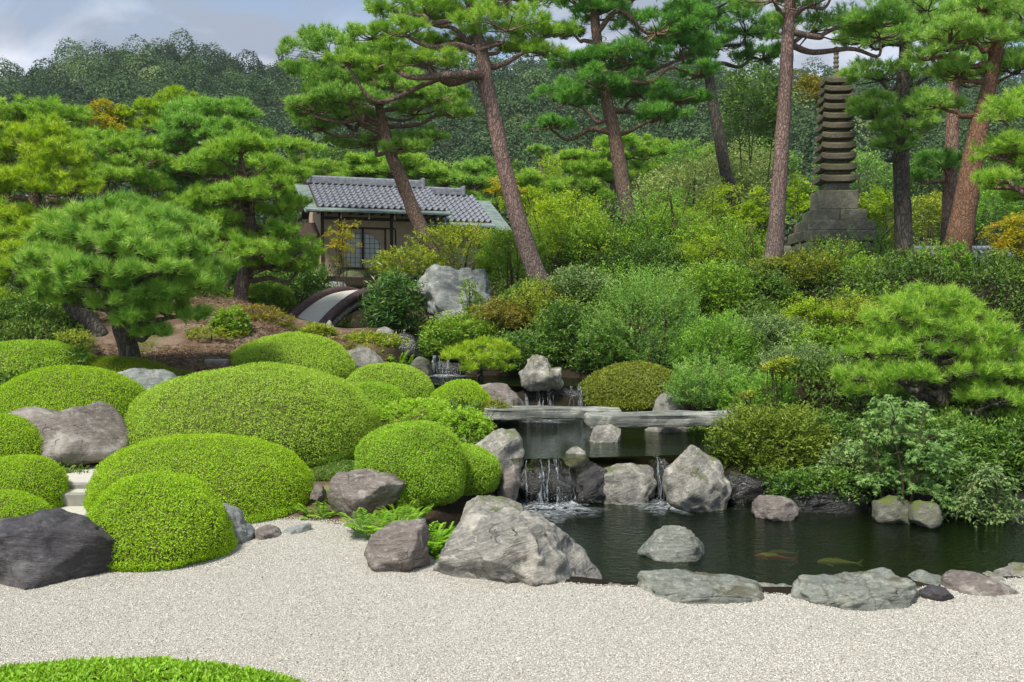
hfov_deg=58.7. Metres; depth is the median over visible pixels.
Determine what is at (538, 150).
pine tree
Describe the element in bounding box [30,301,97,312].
shrub
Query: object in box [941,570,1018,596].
rock
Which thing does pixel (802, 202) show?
maple
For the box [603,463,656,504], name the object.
rock
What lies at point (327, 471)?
azalea dome
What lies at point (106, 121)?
maple
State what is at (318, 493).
rock
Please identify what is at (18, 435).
azalea dome
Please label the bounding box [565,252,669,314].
shrub
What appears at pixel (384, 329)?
rock
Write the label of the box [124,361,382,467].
azalea dome
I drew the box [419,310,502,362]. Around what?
shrub
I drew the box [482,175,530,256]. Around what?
maple
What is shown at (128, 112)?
maple
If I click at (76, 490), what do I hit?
step tread
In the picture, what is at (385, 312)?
shrub
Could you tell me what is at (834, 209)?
stone pagoda
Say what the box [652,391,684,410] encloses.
rock
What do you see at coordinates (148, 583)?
gravel court
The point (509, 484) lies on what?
rock
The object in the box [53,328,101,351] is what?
shrub
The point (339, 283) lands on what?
rock
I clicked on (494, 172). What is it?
broadleaf tree
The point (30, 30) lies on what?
sky
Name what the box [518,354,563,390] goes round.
rock
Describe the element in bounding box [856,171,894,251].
maple
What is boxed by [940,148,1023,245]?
broadleaf tree
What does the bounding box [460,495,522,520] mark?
rock
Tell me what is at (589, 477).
rock
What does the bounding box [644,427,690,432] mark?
rock
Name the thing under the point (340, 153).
broadleaf tree
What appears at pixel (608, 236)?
shrub
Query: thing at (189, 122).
pine tree
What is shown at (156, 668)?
hedge
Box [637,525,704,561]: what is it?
rock
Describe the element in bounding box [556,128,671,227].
pine tree
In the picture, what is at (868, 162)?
broadleaf tree
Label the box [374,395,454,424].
azalea bush
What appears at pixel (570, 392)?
rock
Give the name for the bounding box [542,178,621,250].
shrub
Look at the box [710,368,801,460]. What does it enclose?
shrub
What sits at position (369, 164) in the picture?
pine tree
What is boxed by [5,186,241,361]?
pine tree
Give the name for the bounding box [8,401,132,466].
rock
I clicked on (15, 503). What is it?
azalea dome
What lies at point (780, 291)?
shrub
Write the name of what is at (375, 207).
tea house
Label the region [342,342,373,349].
fern
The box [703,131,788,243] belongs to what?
broadleaf tree
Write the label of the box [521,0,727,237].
pine tree
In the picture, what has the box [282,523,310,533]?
rock
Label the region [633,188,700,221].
broadleaf tree
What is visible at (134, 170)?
pine tree
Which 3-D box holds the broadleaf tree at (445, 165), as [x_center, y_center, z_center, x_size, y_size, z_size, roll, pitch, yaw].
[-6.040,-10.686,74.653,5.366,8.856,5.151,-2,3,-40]
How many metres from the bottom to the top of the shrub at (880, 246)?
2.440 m
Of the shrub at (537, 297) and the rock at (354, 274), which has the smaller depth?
the shrub at (537, 297)
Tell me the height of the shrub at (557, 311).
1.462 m
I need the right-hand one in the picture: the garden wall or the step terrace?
the garden wall
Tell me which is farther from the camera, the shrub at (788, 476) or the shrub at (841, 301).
the shrub at (841, 301)
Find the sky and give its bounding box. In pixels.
[0,0,1023,89]
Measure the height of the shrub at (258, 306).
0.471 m
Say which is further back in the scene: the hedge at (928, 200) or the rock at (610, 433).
the hedge at (928, 200)
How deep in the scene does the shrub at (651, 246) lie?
22.55 m
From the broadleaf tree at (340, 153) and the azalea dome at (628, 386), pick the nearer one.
the azalea dome at (628, 386)
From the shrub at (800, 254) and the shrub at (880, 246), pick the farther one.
the shrub at (880, 246)
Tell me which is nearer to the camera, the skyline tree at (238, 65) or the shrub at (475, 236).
the shrub at (475, 236)
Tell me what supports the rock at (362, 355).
on the ground at (446, 515)
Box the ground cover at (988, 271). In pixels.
[0,235,1023,495]
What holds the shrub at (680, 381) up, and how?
on the ground at (446, 515)
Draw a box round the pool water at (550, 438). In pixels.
[497,420,796,458]
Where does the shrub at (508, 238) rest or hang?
on the ground at (446, 515)
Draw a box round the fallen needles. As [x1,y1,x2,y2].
[92,295,359,376]
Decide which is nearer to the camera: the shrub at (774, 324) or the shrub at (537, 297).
the shrub at (774, 324)
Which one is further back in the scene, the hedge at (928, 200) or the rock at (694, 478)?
the hedge at (928, 200)
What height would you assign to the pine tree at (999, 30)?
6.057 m
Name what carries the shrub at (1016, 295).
on the ground at (446, 515)
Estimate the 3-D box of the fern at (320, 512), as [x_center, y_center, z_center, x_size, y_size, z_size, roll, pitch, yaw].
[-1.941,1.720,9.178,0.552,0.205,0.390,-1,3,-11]
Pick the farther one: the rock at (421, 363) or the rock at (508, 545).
the rock at (421, 363)
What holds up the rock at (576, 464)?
on the ground at (446, 515)
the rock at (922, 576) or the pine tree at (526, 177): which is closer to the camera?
the rock at (922, 576)
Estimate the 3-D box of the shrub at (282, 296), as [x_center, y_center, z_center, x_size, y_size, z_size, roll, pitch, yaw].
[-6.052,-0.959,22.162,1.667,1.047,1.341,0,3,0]
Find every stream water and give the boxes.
[348,326,424,332]
[398,348,469,355]
[429,375,584,385]
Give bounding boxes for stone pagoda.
[784,46,885,261]
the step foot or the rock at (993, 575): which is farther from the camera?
the step foot
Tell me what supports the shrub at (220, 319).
on the ground at (446, 515)
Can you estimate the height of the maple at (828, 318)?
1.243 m
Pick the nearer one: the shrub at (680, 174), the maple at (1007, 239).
the maple at (1007, 239)
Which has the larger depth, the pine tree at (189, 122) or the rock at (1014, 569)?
the pine tree at (189, 122)
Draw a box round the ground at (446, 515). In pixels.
[0,253,1023,594]
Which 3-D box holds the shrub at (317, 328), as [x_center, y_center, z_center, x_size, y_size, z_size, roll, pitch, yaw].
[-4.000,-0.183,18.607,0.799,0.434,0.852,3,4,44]
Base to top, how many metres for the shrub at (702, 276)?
1.497 m
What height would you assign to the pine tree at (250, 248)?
4.115 m
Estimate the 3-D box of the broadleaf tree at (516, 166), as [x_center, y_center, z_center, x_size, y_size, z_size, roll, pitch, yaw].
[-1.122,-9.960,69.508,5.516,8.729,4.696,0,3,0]
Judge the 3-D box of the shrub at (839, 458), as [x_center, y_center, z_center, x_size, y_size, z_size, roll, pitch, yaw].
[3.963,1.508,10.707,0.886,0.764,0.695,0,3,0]
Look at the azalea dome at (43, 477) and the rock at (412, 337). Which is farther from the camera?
the rock at (412, 337)
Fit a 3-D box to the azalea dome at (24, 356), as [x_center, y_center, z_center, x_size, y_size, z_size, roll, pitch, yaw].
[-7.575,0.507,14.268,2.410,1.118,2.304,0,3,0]
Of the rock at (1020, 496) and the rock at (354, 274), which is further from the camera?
the rock at (354, 274)
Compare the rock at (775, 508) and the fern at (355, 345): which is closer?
the rock at (775, 508)
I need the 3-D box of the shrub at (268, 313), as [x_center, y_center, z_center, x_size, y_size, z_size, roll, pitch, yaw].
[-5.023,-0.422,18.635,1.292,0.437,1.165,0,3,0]
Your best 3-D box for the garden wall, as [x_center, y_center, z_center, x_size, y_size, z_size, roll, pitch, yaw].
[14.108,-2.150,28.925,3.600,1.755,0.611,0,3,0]
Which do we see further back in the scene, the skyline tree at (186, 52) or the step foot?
the skyline tree at (186, 52)
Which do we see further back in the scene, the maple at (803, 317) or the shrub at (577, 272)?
the shrub at (577, 272)
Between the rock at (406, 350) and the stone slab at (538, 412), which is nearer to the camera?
the stone slab at (538, 412)
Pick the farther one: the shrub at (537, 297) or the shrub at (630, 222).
the shrub at (630, 222)
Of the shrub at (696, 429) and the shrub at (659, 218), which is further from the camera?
the shrub at (659, 218)
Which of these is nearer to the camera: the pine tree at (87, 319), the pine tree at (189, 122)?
the pine tree at (87, 319)
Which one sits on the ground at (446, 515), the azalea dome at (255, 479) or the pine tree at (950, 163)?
the pine tree at (950, 163)
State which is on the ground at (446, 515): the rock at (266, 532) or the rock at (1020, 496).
the rock at (1020, 496)
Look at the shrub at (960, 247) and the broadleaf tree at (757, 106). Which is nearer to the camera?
the shrub at (960, 247)
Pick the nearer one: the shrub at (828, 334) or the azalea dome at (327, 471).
the azalea dome at (327, 471)
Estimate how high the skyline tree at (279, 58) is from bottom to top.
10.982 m
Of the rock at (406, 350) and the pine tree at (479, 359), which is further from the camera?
the rock at (406, 350)
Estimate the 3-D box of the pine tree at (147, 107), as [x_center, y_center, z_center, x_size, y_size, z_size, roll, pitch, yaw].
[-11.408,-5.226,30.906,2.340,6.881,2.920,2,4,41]
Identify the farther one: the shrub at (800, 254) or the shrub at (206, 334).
the shrub at (800, 254)
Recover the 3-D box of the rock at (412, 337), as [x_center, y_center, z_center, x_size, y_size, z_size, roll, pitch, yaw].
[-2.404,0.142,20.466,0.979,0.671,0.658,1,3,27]
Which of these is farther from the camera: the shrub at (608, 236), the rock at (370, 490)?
the shrub at (608, 236)
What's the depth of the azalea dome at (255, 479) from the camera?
9.19 m
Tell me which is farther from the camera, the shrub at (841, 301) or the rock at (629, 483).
the shrub at (841, 301)
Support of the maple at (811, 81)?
on the ground at (446, 515)
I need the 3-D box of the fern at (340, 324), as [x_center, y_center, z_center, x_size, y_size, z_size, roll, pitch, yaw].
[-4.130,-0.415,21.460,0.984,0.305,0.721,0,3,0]
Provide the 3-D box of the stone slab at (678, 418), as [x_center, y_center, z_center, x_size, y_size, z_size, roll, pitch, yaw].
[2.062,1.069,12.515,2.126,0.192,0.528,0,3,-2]
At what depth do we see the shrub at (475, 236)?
25.45 m
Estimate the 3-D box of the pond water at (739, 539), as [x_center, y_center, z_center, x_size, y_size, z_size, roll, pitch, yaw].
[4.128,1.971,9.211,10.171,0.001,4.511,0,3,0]
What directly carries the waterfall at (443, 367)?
on the ground at (446, 515)
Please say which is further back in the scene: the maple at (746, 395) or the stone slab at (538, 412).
the stone slab at (538, 412)
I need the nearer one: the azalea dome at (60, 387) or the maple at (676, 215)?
the azalea dome at (60, 387)
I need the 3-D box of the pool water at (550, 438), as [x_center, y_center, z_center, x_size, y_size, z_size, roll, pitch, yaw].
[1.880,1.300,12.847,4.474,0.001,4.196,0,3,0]
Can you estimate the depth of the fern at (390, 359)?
17.03 m
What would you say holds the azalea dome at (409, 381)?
on the ground at (446, 515)
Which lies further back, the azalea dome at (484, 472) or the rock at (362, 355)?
the rock at (362, 355)
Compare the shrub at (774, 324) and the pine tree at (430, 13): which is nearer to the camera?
the shrub at (774, 324)
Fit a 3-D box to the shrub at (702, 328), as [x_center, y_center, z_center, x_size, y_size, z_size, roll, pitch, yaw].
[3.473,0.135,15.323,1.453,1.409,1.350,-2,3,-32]
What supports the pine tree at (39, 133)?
on the ground at (446, 515)
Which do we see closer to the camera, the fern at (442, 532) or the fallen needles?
the fern at (442, 532)
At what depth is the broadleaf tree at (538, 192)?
37.29 m
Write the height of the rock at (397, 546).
0.433 m
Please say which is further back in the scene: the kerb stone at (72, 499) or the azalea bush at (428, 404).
the azalea bush at (428, 404)
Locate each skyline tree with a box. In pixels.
[163,43,209,75]
[210,56,245,81]
[277,45,283,89]
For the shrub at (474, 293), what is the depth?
20.24 m
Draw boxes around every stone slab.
[484,405,621,420]
[584,410,739,427]
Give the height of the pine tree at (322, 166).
5.729 m
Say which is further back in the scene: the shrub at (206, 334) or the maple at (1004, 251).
the maple at (1004, 251)
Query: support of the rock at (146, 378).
on the ground at (446, 515)
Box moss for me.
[84,355,193,377]
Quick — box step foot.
[58,506,85,514]
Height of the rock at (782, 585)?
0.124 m
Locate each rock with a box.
[0,508,117,589]
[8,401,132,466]
[115,368,177,391]
[223,503,254,543]
[254,525,280,539]
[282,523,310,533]
[310,484,326,501]
[325,281,345,285]
[328,468,405,517]
[340,271,364,276]
[348,345,383,368]
[364,518,429,571]
[375,326,398,347]
[395,333,420,358]
[403,348,413,359]
[411,356,431,376]
[414,264,492,321]
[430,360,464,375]
[432,507,602,585]
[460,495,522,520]
[475,428,524,474]
[481,383,526,420]
[496,464,520,500]
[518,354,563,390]
[547,388,584,398]
[562,447,588,470]
[574,461,606,503]
[589,424,620,442]
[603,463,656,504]
[636,569,763,603]
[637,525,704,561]
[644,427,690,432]
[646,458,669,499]
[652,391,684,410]
[662,444,731,511]
[724,471,782,503]
[751,495,800,520]
[759,582,775,586]
[774,583,792,586]
[784,486,870,513]
[791,567,919,610]
[871,495,911,523]
[907,500,942,528]
[908,569,940,584]
[918,584,953,601]
[938,492,1023,517]
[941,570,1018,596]
[983,571,1005,581]
[993,562,1023,575]
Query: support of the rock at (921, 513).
in the pond water at (739, 539)
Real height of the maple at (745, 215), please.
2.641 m
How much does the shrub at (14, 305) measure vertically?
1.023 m
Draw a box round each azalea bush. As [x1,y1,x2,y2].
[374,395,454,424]
[437,404,496,440]
[478,398,512,425]
[702,401,845,477]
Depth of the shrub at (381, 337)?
17.65 m
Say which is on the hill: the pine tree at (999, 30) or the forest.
the forest
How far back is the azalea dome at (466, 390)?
13.62 m
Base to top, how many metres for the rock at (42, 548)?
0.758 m
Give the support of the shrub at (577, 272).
on the ground at (446, 515)
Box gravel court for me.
[0,519,1023,681]
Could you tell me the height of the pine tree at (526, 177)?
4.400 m
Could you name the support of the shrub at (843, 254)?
on the ground at (446, 515)
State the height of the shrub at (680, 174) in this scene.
4.800 m
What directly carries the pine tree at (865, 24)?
on the ground at (446, 515)
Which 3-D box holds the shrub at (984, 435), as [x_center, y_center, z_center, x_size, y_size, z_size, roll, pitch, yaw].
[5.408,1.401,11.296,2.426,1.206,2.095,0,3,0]
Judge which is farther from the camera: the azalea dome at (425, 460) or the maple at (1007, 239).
the maple at (1007, 239)
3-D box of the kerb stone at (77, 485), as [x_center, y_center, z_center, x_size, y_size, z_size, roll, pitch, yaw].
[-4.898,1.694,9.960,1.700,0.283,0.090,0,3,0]
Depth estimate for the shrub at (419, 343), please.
18.84 m
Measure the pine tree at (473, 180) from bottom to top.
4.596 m
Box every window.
[339,226,394,269]
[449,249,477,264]
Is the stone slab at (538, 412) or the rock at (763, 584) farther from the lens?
the stone slab at (538, 412)
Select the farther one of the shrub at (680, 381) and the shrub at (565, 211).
the shrub at (565, 211)
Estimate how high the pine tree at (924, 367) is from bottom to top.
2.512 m
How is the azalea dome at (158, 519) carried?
on the gravel court
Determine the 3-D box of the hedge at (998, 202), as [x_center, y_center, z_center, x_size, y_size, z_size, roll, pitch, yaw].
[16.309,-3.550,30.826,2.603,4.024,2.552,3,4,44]
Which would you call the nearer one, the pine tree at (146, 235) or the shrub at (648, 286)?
the pine tree at (146, 235)
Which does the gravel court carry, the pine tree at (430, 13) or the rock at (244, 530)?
the rock at (244, 530)
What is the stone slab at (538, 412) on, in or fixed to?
on the ground at (446, 515)
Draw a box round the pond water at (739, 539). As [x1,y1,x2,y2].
[429,499,1023,585]
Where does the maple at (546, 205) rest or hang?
on the ground at (446, 515)
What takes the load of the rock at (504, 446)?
on the ground at (446, 515)
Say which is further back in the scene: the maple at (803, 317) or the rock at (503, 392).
the maple at (803, 317)
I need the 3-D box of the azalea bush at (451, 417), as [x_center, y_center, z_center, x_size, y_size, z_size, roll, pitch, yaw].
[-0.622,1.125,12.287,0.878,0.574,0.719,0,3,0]
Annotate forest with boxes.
[0,28,1023,248]
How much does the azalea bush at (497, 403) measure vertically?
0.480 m
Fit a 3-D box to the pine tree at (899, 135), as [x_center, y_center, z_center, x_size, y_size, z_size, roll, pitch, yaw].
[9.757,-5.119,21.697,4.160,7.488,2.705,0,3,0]
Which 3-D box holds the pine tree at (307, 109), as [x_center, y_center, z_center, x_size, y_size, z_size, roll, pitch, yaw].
[-3.863,-5.122,25.772,5.785,7.619,4.021,0,3,0]
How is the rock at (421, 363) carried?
in the stream water at (511, 380)
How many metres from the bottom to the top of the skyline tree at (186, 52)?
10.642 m
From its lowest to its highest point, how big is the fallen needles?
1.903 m
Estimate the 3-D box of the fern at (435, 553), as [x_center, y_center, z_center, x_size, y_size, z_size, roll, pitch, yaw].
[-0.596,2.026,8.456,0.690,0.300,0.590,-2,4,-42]
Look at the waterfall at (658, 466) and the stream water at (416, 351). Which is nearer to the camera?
the waterfall at (658, 466)
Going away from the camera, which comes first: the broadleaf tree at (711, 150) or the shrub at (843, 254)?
the shrub at (843, 254)
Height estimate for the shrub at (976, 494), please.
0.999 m
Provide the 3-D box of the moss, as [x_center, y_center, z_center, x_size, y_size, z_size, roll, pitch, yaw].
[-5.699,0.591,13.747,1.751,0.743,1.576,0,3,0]
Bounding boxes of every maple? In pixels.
[83,97,134,262]
[107,103,137,190]
[322,219,361,323]
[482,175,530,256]
[513,189,570,274]
[632,203,711,240]
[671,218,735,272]
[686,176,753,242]
[725,183,786,251]
[734,388,756,464]
[757,351,799,450]
[767,302,823,343]
[779,280,853,330]
[785,165,815,223]
[792,70,854,110]
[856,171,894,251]
[975,210,1023,262]
[981,245,1022,272]
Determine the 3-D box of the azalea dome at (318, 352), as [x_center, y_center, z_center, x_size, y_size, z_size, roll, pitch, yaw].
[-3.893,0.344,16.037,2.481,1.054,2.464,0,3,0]
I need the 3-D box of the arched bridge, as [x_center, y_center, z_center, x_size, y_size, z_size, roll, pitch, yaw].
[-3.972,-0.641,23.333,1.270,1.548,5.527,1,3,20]
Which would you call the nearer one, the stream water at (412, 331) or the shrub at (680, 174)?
the stream water at (412, 331)
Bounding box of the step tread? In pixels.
[67,489,84,491]
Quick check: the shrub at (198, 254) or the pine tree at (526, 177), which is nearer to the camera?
the shrub at (198, 254)
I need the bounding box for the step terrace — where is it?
[60,463,98,481]
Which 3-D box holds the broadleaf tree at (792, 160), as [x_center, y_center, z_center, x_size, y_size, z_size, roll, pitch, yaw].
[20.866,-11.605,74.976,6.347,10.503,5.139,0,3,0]
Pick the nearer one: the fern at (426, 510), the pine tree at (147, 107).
the fern at (426, 510)
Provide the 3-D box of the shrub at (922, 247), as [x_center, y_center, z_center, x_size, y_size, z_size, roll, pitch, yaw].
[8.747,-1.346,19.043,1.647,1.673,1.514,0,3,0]
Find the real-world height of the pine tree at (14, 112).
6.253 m
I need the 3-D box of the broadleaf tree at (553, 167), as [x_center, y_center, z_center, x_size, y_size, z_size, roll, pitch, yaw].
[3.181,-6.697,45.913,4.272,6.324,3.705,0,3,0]
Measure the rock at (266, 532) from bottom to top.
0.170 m
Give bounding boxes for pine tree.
[0,92,105,201]
[0,106,106,303]
[0,208,107,336]
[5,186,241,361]
[66,123,182,301]
[127,83,217,191]
[144,93,279,288]
[171,122,325,300]
[255,132,343,248]
[273,21,476,263]
[321,0,583,283]
[331,147,458,186]
[438,335,522,378]
[448,154,502,209]
[514,166,565,252]
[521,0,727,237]
[525,143,552,186]
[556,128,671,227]
[647,0,799,254]
[717,0,924,259]
[825,277,1023,429]
[830,0,990,259]
[895,1,1023,258]
[898,0,1023,265]
[966,83,1023,201]
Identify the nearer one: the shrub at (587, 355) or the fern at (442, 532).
the fern at (442, 532)
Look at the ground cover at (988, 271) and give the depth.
16.44 m
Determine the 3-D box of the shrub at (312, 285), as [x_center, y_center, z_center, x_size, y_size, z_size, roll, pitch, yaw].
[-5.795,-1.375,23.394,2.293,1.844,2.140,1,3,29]
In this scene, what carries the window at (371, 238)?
in the tea house
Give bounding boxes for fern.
[294,502,335,518]
[336,317,355,327]
[338,505,423,537]
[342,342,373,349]
[378,498,433,519]
[380,352,413,364]
[428,520,455,551]
[430,541,445,558]
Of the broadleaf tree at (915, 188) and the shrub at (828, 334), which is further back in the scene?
the broadleaf tree at (915, 188)
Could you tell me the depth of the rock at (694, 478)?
10.33 m
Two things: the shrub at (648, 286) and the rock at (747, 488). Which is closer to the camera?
the rock at (747, 488)
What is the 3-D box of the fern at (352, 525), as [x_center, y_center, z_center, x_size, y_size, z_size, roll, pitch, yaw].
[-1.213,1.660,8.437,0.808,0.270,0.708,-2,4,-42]
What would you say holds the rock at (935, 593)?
on the gravel court
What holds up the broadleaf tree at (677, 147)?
on the ground at (446, 515)
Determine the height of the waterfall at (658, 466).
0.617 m
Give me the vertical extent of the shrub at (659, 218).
3.320 m
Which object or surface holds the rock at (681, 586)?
on the gravel court
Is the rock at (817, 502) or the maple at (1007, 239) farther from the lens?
the maple at (1007, 239)
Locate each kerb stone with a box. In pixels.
[60,492,86,505]
[67,482,89,488]
[204,359,228,364]
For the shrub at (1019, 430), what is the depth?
11.00 m
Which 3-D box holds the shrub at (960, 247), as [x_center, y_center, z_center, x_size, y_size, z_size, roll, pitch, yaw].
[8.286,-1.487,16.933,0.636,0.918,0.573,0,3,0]
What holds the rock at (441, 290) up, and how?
on the ground at (446, 515)
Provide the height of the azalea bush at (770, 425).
1.192 m
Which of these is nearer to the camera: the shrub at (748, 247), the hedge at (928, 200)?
the shrub at (748, 247)
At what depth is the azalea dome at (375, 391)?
13.19 m
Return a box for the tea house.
[284,175,511,276]
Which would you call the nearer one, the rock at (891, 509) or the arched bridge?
the rock at (891, 509)
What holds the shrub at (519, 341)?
on the ground at (446, 515)
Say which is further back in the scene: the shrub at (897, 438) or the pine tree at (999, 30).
the pine tree at (999, 30)
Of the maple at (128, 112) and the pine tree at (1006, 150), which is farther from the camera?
the maple at (128, 112)
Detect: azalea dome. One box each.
[0,339,96,382]
[0,364,149,427]
[0,413,44,456]
[0,454,70,508]
[0,489,51,518]
[82,431,315,523]
[86,469,238,571]
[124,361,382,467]
[229,331,356,380]
[309,459,357,481]
[346,361,434,407]
[353,419,466,508]
[355,381,410,416]
[426,378,490,414]
[459,441,501,495]
[576,360,686,411]
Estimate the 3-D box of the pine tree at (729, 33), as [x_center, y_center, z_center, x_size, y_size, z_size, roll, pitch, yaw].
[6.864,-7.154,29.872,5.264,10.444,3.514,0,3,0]
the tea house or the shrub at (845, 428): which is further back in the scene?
the tea house
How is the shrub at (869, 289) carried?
on the ground at (446, 515)
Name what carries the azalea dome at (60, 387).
on the ground at (446, 515)
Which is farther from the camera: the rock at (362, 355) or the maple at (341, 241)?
the maple at (341, 241)
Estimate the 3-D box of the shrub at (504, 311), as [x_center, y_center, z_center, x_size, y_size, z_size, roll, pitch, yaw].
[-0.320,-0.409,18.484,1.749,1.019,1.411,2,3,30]
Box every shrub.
[0,291,60,320]
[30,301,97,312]
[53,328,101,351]
[94,236,224,275]
[183,325,248,340]
[207,304,256,336]
[212,303,286,322]
[229,281,296,310]
[246,310,296,326]
[248,256,337,314]
[297,321,340,336]
[331,328,411,348]
[353,262,432,337]
[361,242,447,305]
[404,218,510,269]
[414,324,474,362]
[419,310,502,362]
[457,277,482,313]
[457,296,536,336]
[472,226,550,288]
[489,326,569,372]
[500,272,579,329]
[524,182,612,266]
[528,296,609,365]
[529,262,622,305]
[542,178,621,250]
[552,212,651,270]
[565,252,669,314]
[567,321,647,371]
[577,261,707,370]
[590,232,698,282]
[610,174,711,263]
[618,213,652,246]
[630,148,771,247]
[656,256,762,321]
[662,349,766,410]
[664,209,763,263]
[666,308,765,370]
[683,424,747,457]
[693,258,800,313]
[706,216,766,260]
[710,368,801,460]
[719,311,813,352]
[744,246,842,287]
[751,337,860,384]
[763,463,891,505]
[777,323,882,366]
[785,406,875,468]
[788,233,875,264]
[801,292,889,335]
[814,436,880,489]
[829,275,911,317]
[838,253,887,272]
[844,220,915,258]
[844,394,977,509]
[858,405,1023,489]
[888,237,944,273]
[936,461,1023,526]
[940,237,978,272]
[987,287,1023,324]
[987,413,1023,482]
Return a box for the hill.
[2,79,1023,255]
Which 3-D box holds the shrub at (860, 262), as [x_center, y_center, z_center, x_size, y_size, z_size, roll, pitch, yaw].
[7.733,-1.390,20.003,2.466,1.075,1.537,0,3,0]
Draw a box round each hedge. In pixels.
[0,654,306,681]
[911,189,977,251]
[973,180,1023,253]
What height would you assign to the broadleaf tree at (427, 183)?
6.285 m
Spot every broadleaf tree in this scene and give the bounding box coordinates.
[310,144,360,173]
[366,158,446,186]
[426,157,459,187]
[449,158,517,227]
[481,154,532,239]
[496,183,556,235]
[533,145,607,230]
[632,137,712,207]
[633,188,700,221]
[689,142,742,248]
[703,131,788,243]
[713,40,798,242]
[731,135,804,243]
[809,145,892,207]
[887,145,958,253]
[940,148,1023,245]
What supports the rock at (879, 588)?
on the gravel court
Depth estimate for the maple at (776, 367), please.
12.63 m
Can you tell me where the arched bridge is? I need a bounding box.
[289,286,411,326]
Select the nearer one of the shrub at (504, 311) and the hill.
the shrub at (504, 311)
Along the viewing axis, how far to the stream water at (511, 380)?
16.28 m
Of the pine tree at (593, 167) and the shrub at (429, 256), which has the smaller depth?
the shrub at (429, 256)
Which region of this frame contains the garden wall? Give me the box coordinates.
[914,246,1012,262]
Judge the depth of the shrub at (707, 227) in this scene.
23.63 m
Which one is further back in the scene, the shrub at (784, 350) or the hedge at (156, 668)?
the shrub at (784, 350)
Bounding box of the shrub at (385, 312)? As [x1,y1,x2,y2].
[353,262,432,337]
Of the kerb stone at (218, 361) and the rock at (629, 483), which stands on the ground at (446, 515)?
the kerb stone at (218, 361)

